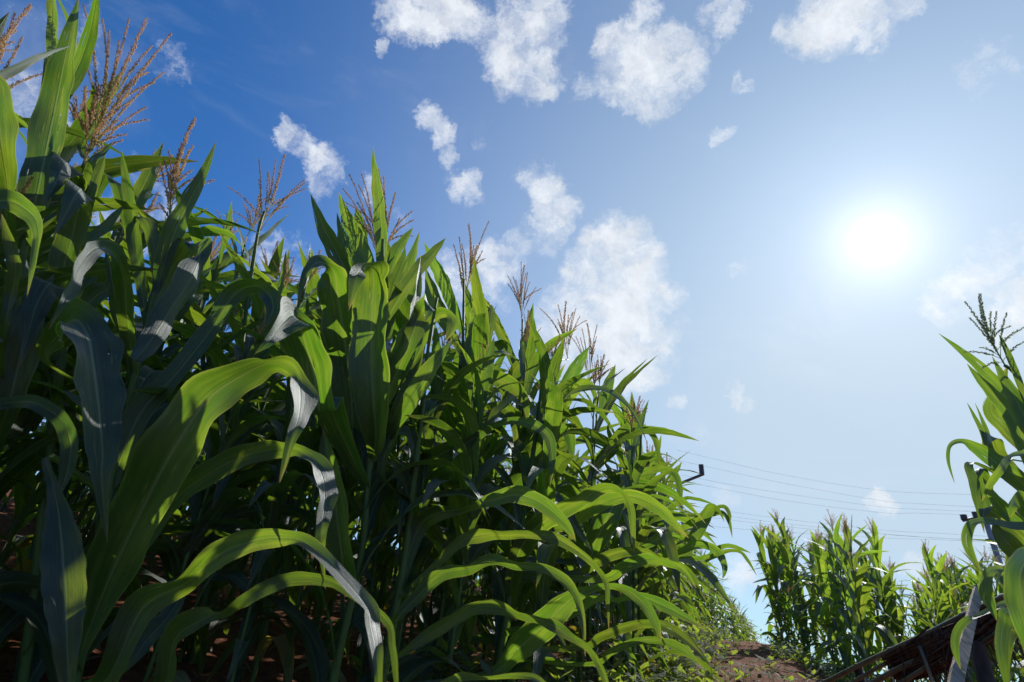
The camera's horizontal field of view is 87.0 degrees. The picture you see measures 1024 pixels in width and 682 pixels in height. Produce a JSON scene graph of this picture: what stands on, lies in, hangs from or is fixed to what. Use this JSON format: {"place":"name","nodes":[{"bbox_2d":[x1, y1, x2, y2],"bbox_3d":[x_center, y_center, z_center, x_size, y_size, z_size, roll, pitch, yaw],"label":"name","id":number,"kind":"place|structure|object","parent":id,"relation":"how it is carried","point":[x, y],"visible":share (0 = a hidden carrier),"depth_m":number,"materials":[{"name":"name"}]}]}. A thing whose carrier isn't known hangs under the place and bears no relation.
{"place":"outdoors","nodes":[
{"label":"outdoors","id":0,"kind":"place"},
{"bbox_2d":[0,490,836,681],"bbox_3d":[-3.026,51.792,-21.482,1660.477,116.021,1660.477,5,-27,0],"label":"ground","id":1,"kind":"structure","parent":0,"point":[270,668],"depth_m":2.86,"materials":[{"name":"red soil"}]},
{"bbox_2d":[0,4,87,572],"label":"corn plant","id":2,"kind":"object","parent":1,"relation":"on","point":[20,205],"visible":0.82,"depth_m":1.24,"materials":[{"name":"green plant"}]},
{"bbox_2d":[0,239,108,492],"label":"corn plant","id":3,"kind":"object","parent":1,"relation":"on","point":[39,392],"depth_m":1.96,"materials":[{"name":"green plant"}]},
{"bbox_2d":[0,12,124,302],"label":"corn plant","id":4,"kind":"object","parent":1,"relation":"on","point":[69,130],"visible":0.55,"depth_m":2.02,"materials":[{"name":"green plant"}]},
{"bbox_2d":[18,163,109,506],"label":"corn plant","id":5,"kind":"object","parent":1,"relation":"on","point":[25,491],"visible":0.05,"depth_m":2.55,"materials":[{"name":"green plant"}]},
{"bbox_2d":[0,222,138,393],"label":"corn plant","id":6,"kind":"object","parent":1,"relation":"on","point":[43,251],"visible":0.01,"depth_m":2.08,"materials":[{"name":"green plant"}]},
{"bbox_2d":[0,0,141,642],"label":"corn plant","id":7,"kind":"object","parent":1,"relation":"on","point":[55,175],"visible":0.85,"depth_m":1.57,"materials":[{"name":"green plant"}]},
{"bbox_2d":[0,211,144,568],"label":"corn plant","id":8,"kind":"object","parent":1,"relation":"on","point":[8,548],"visible":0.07,"depth_m":2.71,"materials":[{"name":"green plant"}]},
{"bbox_2d":[0,176,158,342],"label":"corn plant","id":9,"kind":"object","parent":1,"relation":"on","point":[63,274],"visible":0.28,"depth_m":1.61,"materials":[{"name":"green plant"}]},
{"bbox_2d":[0,82,198,371],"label":"corn plant","id":10,"kind":"object","parent":1,"relation":"on","point":[112,167],"visible":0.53,"depth_m":2.10,"materials":[{"name":"green plant"}]},
{"bbox_2d":[0,192,207,590],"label":"corn plant","id":11,"kind":"object","parent":1,"relation":"on","point":[22,412],"visible":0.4,"depth_m":2.42,"materials":[{"name":"green plant"}]},
{"bbox_2d":[0,216,211,608],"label":"corn plant","id":12,"kind":"object","parent":1,"relation":"on","point":[169,351],"visible":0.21,"depth_m":2.17,"materials":[{"name":"green plant"}]},
{"bbox_2d":[0,239,241,552],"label":"corn plant","id":13,"kind":"object","parent":1,"relation":"on","point":[28,541],"visible":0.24,"depth_m":3.00,"materials":[{"name":"green plant"}]},
{"bbox_2d":[0,236,242,650],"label":"corn plant","id":14,"kind":"object","parent":1,"relation":"on","point":[78,487],"visible":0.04,"depth_m":1.76,"materials":[{"name":"green plant"}]},
{"bbox_2d":[0,3,249,681],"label":"corn plant","id":15,"kind":"object","parent":1,"relation":"on","point":[29,662],"visible":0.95,"depth_m":1.84,"materials":[{"name":"green plant"}]},
{"bbox_2d":[0,143,259,500],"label":"corn plant","id":16,"kind":"object","parent":1,"relation":"on","point":[144,183],"visible":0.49,"depth_m":2.18,"materials":[{"name":"green plant"}]},
{"bbox_2d":[0,236,292,572],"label":"corn plant","id":17,"kind":"object","parent":1,"relation":"on","point":[27,564],"visible":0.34,"depth_m":2.92,"materials":[{"name":"green plant"}]},
{"bbox_2d":[19,195,297,608],"bbox_3d":[-1.713,0.166,2.938,1.274,2.418,0.695,21,-31,-28],"label":"corn plant","id":18,"kind":"object","parent":1,"relation":"on","point":[145,581],"visible":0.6,"depth_m":3.15,"materials":[{"name":"green plant"}]},
{"bbox_2d":[69,300,284,662],"bbox_3d":[-1.332,0.446,2.116,0.911,1.462,0.238,12,-28,-13],"label":"corn plant","id":19,"kind":"object","parent":1,"relation":"on","point":[204,365],"visible":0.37,"depth_m":2.33,"materials":[{"name":"green plant"}]},
{"bbox_2d":[42,308,316,681],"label":"corn plant","id":20,"kind":"object","parent":1,"relation":"on","point":[227,499],"visible":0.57,"depth_m":1.68,"materials":[{"name":"green plant"}]},
{"bbox_2d":[78,175,299,599],"bbox_3d":[-1.378,0.161,2.334,0.650,2.090,1.268,-8,-29,23],"label":"corn plant","id":21,"kind":"object","parent":1,"relation":"on","point":[222,260],"visible":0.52,"depth_m":2.62,"materials":[{"name":"green plant"}]},
{"bbox_2d":[0,117,397,681],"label":"corn plant","id":22,"kind":"object","parent":1,"relation":"on","point":[160,485],"visible":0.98,"depth_m":1.22,"materials":[{"name":"green plant"}]},
{"bbox_2d":[64,248,340,663],"bbox_3d":[-1.140,0.260,2.287,1.202,1.982,0.617,7,-28,-5],"label":"corn plant","id":23,"kind":"object","parent":1,"relation":"on","point":[258,430],"visible":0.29,"depth_m":2.37,"materials":[{"name":"green plant"}]},
{"bbox_2d":[100,154,305,663],"bbox_3d":[-1.337,0.095,2.477,0.961,2.521,1.142,5,-27,0],"label":"corn plant","id":24,"kind":"object","parent":1,"relation":"on","point":[210,598],"visible":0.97,"depth_m":2.51,"materials":[{"name":"green plant"}]},
{"bbox_2d":[144,236,291,563],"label":"corn plant","id":25,"kind":"object","parent":1,"relation":"on","point":[277,256],"visible":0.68,"depth_m":3.06,"materials":[{"name":"green plant"}]},
{"bbox_2d":[119,257,320,590],"bbox_3d":[-1.788,0.380,3.284,1.418,2.208,0.573,11,-28,-12],"label":"corn plant","id":26,"kind":"object","parent":1,"relation":"on","point":[290,295],"visible":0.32,"depth_m":3.66,"materials":[{"name":"green plant"}]},
{"bbox_2d":[130,232,361,681],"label":"corn plant","id":27,"kind":"object","parent":1,"relation":"on","point":[218,357],"visible":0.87,"depth_m":2.00,"materials":[{"name":"green plant"}]},
{"bbox_2d":[199,352,317,681],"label":"corn plant","id":28,"kind":"object","parent":1,"relation":"on","point":[275,490],"visible":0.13,"depth_m":1.64,"materials":[{"name":"green plant"}]},
{"bbox_2d":[217,249,305,596],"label":"corn plant","id":29,"kind":"object","parent":1,"relation":"on","point":[277,344],"visible":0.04,"depth_m":3.60,"materials":[{"name":"green plant"}]},
{"bbox_2d":[223,309,321,619],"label":"corn plant","id":30,"kind":"object","parent":1,"relation":"on","point":[231,591],"visible":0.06,"depth_m":2.74,"materials":[{"name":"green plant"}]},
{"bbox_2d":[240,319,320,667],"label":"corn plant","id":31,"kind":"object","parent":1,"relation":"on","point":[253,635],"visible":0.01,"depth_m":2.19,"materials":[{"name":"green plant"}]},
{"bbox_2d":[230,243,339,617],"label":"corn plant","id":32,"kind":"object","parent":1,"relation":"on","point":[310,287],"visible":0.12,"depth_m":3.33,"materials":[{"name":"green plant"}]},
{"bbox_2d":[158,303,430,681],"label":"corn plant","id":33,"kind":"object","parent":1,"relation":"on","point":[307,434],"visible":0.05,"depth_m":1.84,"materials":[{"name":"green plant"}]},
{"bbox_2d":[180,258,433,681],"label":"corn plant","id":34,"kind":"object","parent":1,"relation":"on","point":[302,482],"visible":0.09,"depth_m":2.06,"materials":[{"name":"green plant"}]},
{"bbox_2d":[259,415,406,663],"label":"corn plant","id":35,"kind":"object","parent":1,"relation":"on","point":[320,606],"visible":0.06,"depth_m":2.44,"materials":[{"name":"green plant"}]},
{"bbox_2d":[164,147,525,681],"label":"corn plant","id":36,"kind":"object","parent":1,"relation":"on","point":[362,299],"visible":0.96,"depth_m":1.84,"materials":[{"name":"green plant"}]},
{"bbox_2d":[311,443,408,624],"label":"corn plant","id":37,"kind":"object","parent":1,"relation":"on","point":[331,593],"visible":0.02,"depth_m":2.99,"materials":[{"name":"green plant"}]},
{"bbox_2d":[0,311,728,635],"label":"corn field","id":38,"kind":"structure","parent":1,"relation":"on","point":[82,495],"depth_m":4.39,"materials":[{"name":"green plant"}]},
{"bbox_2d":[279,332,456,633],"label":"corn plant","id":39,"kind":"object","parent":1,"relation":"on","point":[353,511],"visible":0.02,"depth_m":3.22,"materials":[{"name":"green plant"}]},
{"bbox_2d":[333,242,443,681],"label":"corn plant","id":40,"kind":"object","parent":1,"relation":"on","point":[401,320],"visible":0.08,"depth_m":2.19,"materials":[{"name":"green plant"}]},
{"bbox_2d":[303,328,504,659],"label":"corn plant","id":41,"kind":"object","parent":1,"relation":"on","point":[384,599],"visible":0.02,"depth_m":2.69,"materials":[{"name":"green plant"}]},
{"bbox_2d":[309,327,500,606],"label":"corn plant","id":42,"kind":"object","parent":1,"relation":"on","point":[354,542],"visible":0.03,"depth_m":3.50,"materials":[{"name":"green plant"}]},
{"bbox_2d":[358,332,504,642],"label":"corn plant","id":43,"kind":"object","parent":1,"relation":"on","point":[412,620],"visible":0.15,"depth_m":3.35,"materials":[{"name":"green plant"}]},
{"bbox_2d":[373,324,513,681],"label":"corn plant","id":44,"kind":"object","parent":1,"relation":"on","point":[387,555],"visible":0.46,"depth_m":2.16,"materials":[{"name":"green plant"}]},
{"bbox_2d":[361,221,533,678],"bbox_3d":[-0.301,0.437,2.943,1.019,2.580,0.849,-3,-28,15],"label":"corn plant","id":45,"kind":"object","parent":1,"relation":"on","point":[443,283],"visible":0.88,"depth_m":2.97,"materials":[{"name":"green plant"}]},
{"bbox_2d":[85,558,809,681],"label":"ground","id":46,"kind":"structure","parent":1,"relation":"on","point":[211,648],"depth_m":2.96,"materials":[{"name":"brown soil"}]},
{"bbox_2d":[368,338,534,679],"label":"corn plant","id":47,"kind":"object","parent":1,"relation":"on","point":[465,522],"visible":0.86,"depth_m":2.05,"materials":[{"name":"green plant"}]},
{"bbox_2d":[414,256,500,681],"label":"corn plant","id":48,"kind":"object","parent":1,"relation":"on","point":[484,323],"visible":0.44,"depth_m":2.47,"materials":[{"name":"green plant"}]},
{"bbox_2d":[257,297,661,681],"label":"corn plant","id":49,"kind":"object","parent":1,"relation":"on","point":[550,618],"visible":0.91,"depth_m":1.71,"materials":[{"name":"green plant"}]},
{"bbox_2d":[390,413,534,653],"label":"corn plant","id":50,"kind":"object","parent":1,"relation":"on","point":[455,561],"visible":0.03,"depth_m":2.98,"materials":[{"name":"green plant"}]},
{"bbox_2d":[383,279,582,645],"bbox_3d":[-0.087,0.607,2.956,0.931,2.203,1.429,-1,-27,11],"label":"corn plant","id":51,"kind":"object","parent":1,"relation":"on","point":[444,501],"visible":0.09,"depth_m":2.92,"materials":[{"name":"green plant"}]},
{"bbox_2d":[461,353,504,604],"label":"corn plant","id":52,"kind":"object","parent":1,"relation":"on","point":[466,588],"visible":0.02,"depth_m":3.88,"materials":[{"name":"green plant"}]},
{"bbox_2d":[424,262,561,648],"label":"corn plant","id":53,"kind":"object","parent":1,"relation":"on","point":[503,343],"visible":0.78,"depth_m":3.48,"materials":[{"name":"green plant"}]},
{"bbox_2d":[452,387,536,671],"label":"corn plant","id":54,"kind":"object","parent":1,"relation":"on","point":[493,472],"visible":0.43,"depth_m":3.18,"materials":[{"name":"green plant"}]},
{"bbox_2d":[443,310,614,669],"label":"corn plant","id":55,"kind":"object","parent":1,"relation":"on","point":[528,361],"visible":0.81,"depth_m":2.75,"materials":[{"name":"green plant"}]},
{"bbox_2d":[482,385,590,676],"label":"corn plant","id":56,"kind":"object","parent":1,"relation":"on","point":[523,596],"visible":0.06,"depth_m":2.74,"materials":[{"name":"green plant"}]},
{"bbox_2d":[479,362,605,659],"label":"corn plant","id":57,"kind":"object","parent":1,"relation":"on","point":[533,396],"visible":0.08,"depth_m":3.36,"materials":[{"name":"green plant"}]},
{"bbox_2d":[485,319,599,681],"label":"corn plant","id":58,"kind":"object","parent":1,"relation":"on","point":[552,402],"visible":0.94,"depth_m":2.26,"materials":[{"name":"green plant"}]},
{"bbox_2d":[387,301,703,681],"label":"corn plant","id":59,"kind":"object","parent":1,"relation":"on","point":[599,507],"visible":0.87,"depth_m":2.25,"materials":[{"name":"green plant"}]},
{"bbox_2d":[479,403,626,664],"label":"corn plant","id":60,"kind":"object","parent":1,"relation":"on","point":[578,462],"visible":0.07,"depth_m":3.96,"materials":[{"name":"green plant"}]},
{"bbox_2d":[503,354,703,681],"bbox_3d":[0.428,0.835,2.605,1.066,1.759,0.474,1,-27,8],"label":"corn plant","id":61,"kind":"object","parent":1,"relation":"on","point":[568,493],"visible":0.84,"depth_m":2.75,"materials":[{"name":"green plant"}]},
{"bbox_2d":[561,452,686,668],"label":"corn plant","id":62,"kind":"object","parent":1,"relation":"on","point":[613,593],"visible":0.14,"depth_m":3.82,"materials":[{"name":"green plant"}]},
{"bbox_2d":[587,385,672,679],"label":"corn plant","id":63,"kind":"object","parent":1,"relation":"on","point":[615,541],"visible":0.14,"depth_m":3.39,"materials":[{"name":"green plant"}]},
{"bbox_2d":[348,607,919,681],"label":"weeds","id":64,"kind":"object","parent":1,"relation":"on","point":[659,674],"visible":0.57,"depth_m":3.43,"materials":[{"name":"green plant"}]},
{"bbox_2d":[593,391,693,674],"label":"corn plant","id":65,"kind":"object","parent":1,"relation":"on","point":[621,420],"visible":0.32,"depth_m":3.84,"materials":[{"name":"green plant"}]},
{"bbox_2d":[557,322,755,681],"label":"corn plant","id":66,"kind":"object","parent":1,"relation":"on","point":[708,512],"visible":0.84,"depth_m":3.17,"materials":[{"name":"green plant"}]},
{"bbox_2d":[621,446,692,675],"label":"corn plant","id":67,"kind":"object","parent":1,"relation":"on","point":[651,589],"visible":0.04,"depth_m":3.43,"materials":[{"name":"green plant"}]},
{"bbox_2d":[603,423,711,671],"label":"corn plant","id":68,"kind":"object","parent":1,"relation":"on","point":[655,524],"visible":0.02,"depth_m":3.89,"materials":[{"name":"green plant"}]},
{"bbox_2d":[598,397,733,681],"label":"corn plant","id":69,"kind":"object","parent":1,"relation":"on","point":[632,476],"visible":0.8,"depth_m":2.82,"materials":[{"name":"green plant"}]},
{"bbox_2d":[618,467,718,654],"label":"corn plant","id":70,"kind":"object","parent":1,"relation":"on","point":[682,604],"visible":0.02,"depth_m":4.56,"materials":[{"name":"green plant"}]},
{"bbox_2d":[637,452,716,674],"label":"corn plant","id":71,"kind":"object","parent":1,"relation":"on","point":[682,597],"visible":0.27,"depth_m":5.01,"materials":[{"name":"green plant"}]},
{"bbox_2d":[750,524,780,641],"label":"corn plant","id":72,"kind":"object","parent":1,"relation":"on","point":[761,555],"visible":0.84,"depth_m":10.93,"materials":[{"name":"green plant"}]},
{"bbox_2d":[752,525,815,642],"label":"corn plant","id":73,"kind":"object","parent":1,"relation":"on","point":[772,571],"visible":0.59,"depth_m":9.95,"materials":[{"name":"green plant"}]},
{"bbox_2d":[755,527,812,640],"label":"corn plant","id":74,"kind":"object","parent":1,"relation":"on","point":[781,561],"visible":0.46,"depth_m":10.42,"materials":[{"name":"green plant"}]},
{"bbox_2d":[749,529,825,647],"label":"corn plant","id":75,"kind":"object","parent":1,"relation":"on","point":[802,574],"visible":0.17,"depth_m":10.17,"materials":[{"name":"green plant"}]},
{"bbox_2d":[761,525,820,651],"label":"corn plant","id":76,"kind":"object","parent":1,"relation":"on","point":[800,590],"visible":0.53,"depth_m":10.68,"materials":[{"name":"green plant"}]},
{"bbox_2d":[774,586,809,654],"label":"corn plant","id":77,"kind":"object","parent":1,"relation":"on","point":[790,612],"visible":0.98,"depth_m":8.73,"materials":[{"name":"green plant"}]},
{"bbox_2d":[761,508,824,656],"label":"corn plant","id":78,"kind":"object","parent":1,"relation":"on","point":[791,572],"visible":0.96,"depth_m":9.72,"materials":[{"name":"green plant"}]},
{"bbox_2d":[776,582,812,659],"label":"corn plant","id":79,"kind":"object","parent":1,"relation":"on","point":[794,614],"visible":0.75,"depth_m":9.00,"materials":[{"name":"green plant"}]},
{"bbox_2d":[804,525,850,681],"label":"corn plant","id":80,"kind":"object","parent":1,"relation":"on","point":[819,569],"visible":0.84,"depth_m":8.40,"materials":[{"name":"green plant"}]},
{"bbox_2d":[792,532,867,670],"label":"corn plant","id":81,"kind":"object","parent":1,"relation":"on","point":[815,585],"visible":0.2,"depth_m":9.64,"materials":[{"name":"green plant"}]},
{"bbox_2d":[800,529,866,681],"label":"corn plant","id":82,"kind":"object","parent":1,"relation":"on","point":[837,620],"visible":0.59,"depth_m":7.86,"materials":[{"name":"green plant"}]},
{"bbox_2d":[788,509,892,680],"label":"corn plant","id":83,"kind":"object","parent":1,"relation":"on","point":[848,600],"visible":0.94,"depth_m":7.76,"materials":[{"name":"green plant"}]},
{"bbox_2d":[805,515,897,681],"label":"corn plant","id":84,"kind":"object","parent":1,"relation":"on","point":[859,596],"visible":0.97,"depth_m":7.22,"materials":[{"name":"green plant"}]},
{"bbox_2d":[822,522,886,681],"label":"corn plant","id":85,"kind":"object","parent":1,"relation":"on","point":[831,627],"visible":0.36,"depth_m":8.08,"materials":[{"name":"green plant"}]},
{"bbox_2d":[845,551,909,681],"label":"corn plant","id":86,"kind":"object","parent":1,"relation":"on","point":[866,564],"visible":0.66,"depth_m":9.42,"materials":[{"name":"green plant"}]},
{"bbox_2d":[861,546,916,672],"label":"corn plant","id":87,"kind":"object","parent":1,"relation":"on","point":[894,597],"visible":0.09,"depth_m":9.69,"materials":[{"name":"green plant"}]},
{"bbox_2d":[853,517,929,681],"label":"corn plant","id":88,"kind":"object","parent":1,"relation":"on","point":[876,543],"visible":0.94,"depth_m":8.99,"materials":[{"name":"green plant"}]},
{"bbox_2d":[881,556,915,639],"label":"corn plant","id":89,"kind":"object","parent":1,"relation":"on","point":[890,579],"visible":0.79,"depth_m":9.98,"materials":[{"name":"green plant"}]},
{"bbox_2d":[877,581,937,681],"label":"corn plant","id":90,"kind":"object","parent":1,"relation":"on","point":[902,604],"visible":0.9,"depth_m":8.60,"materials":[{"name":"green plant"}]},
{"bbox_2d":[821,593,1023,681],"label":"bamboo fence","id":91,"kind":"object","parent":1,"relation":"on","point":[925,653],"visible":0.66,"depth_m":2.13,"materials":[{"name":"brown wood"}]},
{"bbox_2d":[894,587,955,678],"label":"corn plant","id":92,"kind":"object","parent":1,"relation":"on","point":[941,611],"visible":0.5,"depth_m":8.24,"materials":[{"name":"green plant"}]},
{"bbox_2d":[912,580,942,681],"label":"corn plant","id":93,"kind":"object","parent":1,"relation":"on","point":[920,605],"visible":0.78,"depth_m":8.82,"materials":[{"name":"green plant"}]},
{"bbox_2d":[895,566,971,680],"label":"corn plant","id":94,"kind":"object","parent":1,"relation":"on","point":[933,589],"visible":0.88,"depth_m":8.09,"materials":[{"name":"green plant"}]},
{"bbox_2d":[898,539,993,674],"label":"corn plant","id":95,"kind":"object","parent":1,"relation":"on","point":[933,573],"visible":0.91,"depth_m":9.96,"materials":[{"name":"green plant"}]},
{"bbox_2d":[916,554,994,681],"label":"corn plant","id":96,"kind":"object","parent":1,"relation":"on","point":[945,579],"visible":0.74,"depth_m":10.14,"materials":[{"name":"green plant"}]},
{"bbox_2d":[948,583,976,681],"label":"corn plant","id":97,"kind":"object","parent":1,"relation":"on","point":[952,595],"visible":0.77,"depth_m":7.97,"materials":[{"name":"green plant"}]},
{"bbox_2d":[947,586,980,681],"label":"wooden plank","id":98,"kind":"object","parent":1,"relation":"on","point":[956,673],"visible":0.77,"depth_m":1.63,"materials":[{"name":"grey wood"}]},
{"bbox_2d":[940,553,1022,676],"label":"corn plant","id":99,"kind":"object","parent":1,"relation":"on","point":[958,597],"visible":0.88,"depth_m":9.91,"materials":[{"name":"green plant"}]},
{"bbox_2d":[940,294,1023,569],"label":"corn plant","id":100,"kind":"object","parent":1,"relation":"on","point":[1003,408],"visible":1,"depth_m":2.05,"materials":[{"name":"green plant"}]},
{"bbox_2d":[960,511,1003,572],"bbox_3d":[17.042,9.717,18.325,1.495,7.903,0.406,9,-27,-8],"label":"utility pole","id":101,"kind":"object","parent":1,"relation":"on","point":[965,518],"visible":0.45,"depth_m":19.71,"materials":[{"name":"grey concrete"}]},
{"bbox_2d":[949,545,1022,681],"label":"corn plant","id":102,"kind":"object","parent":1,"relation":"on","point":[978,572],"visible":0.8,"depth_m":9.63,"materials":[{"name":"green plant"}]},
{"bbox_2d":[951,547,1023,681],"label":"corn plant","id":103,"kind":"object","parent":1,"relation":"on","point":[1010,615],"visible":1,"depth_m":1.00,"materials":[{"name":"green plant"}]},
{"bbox_2d":[0,0,1023,681],"label":"sky","id":104,"kind":"structure","parent":0,"point":[787,207],"materials":[{"name":"blue"}]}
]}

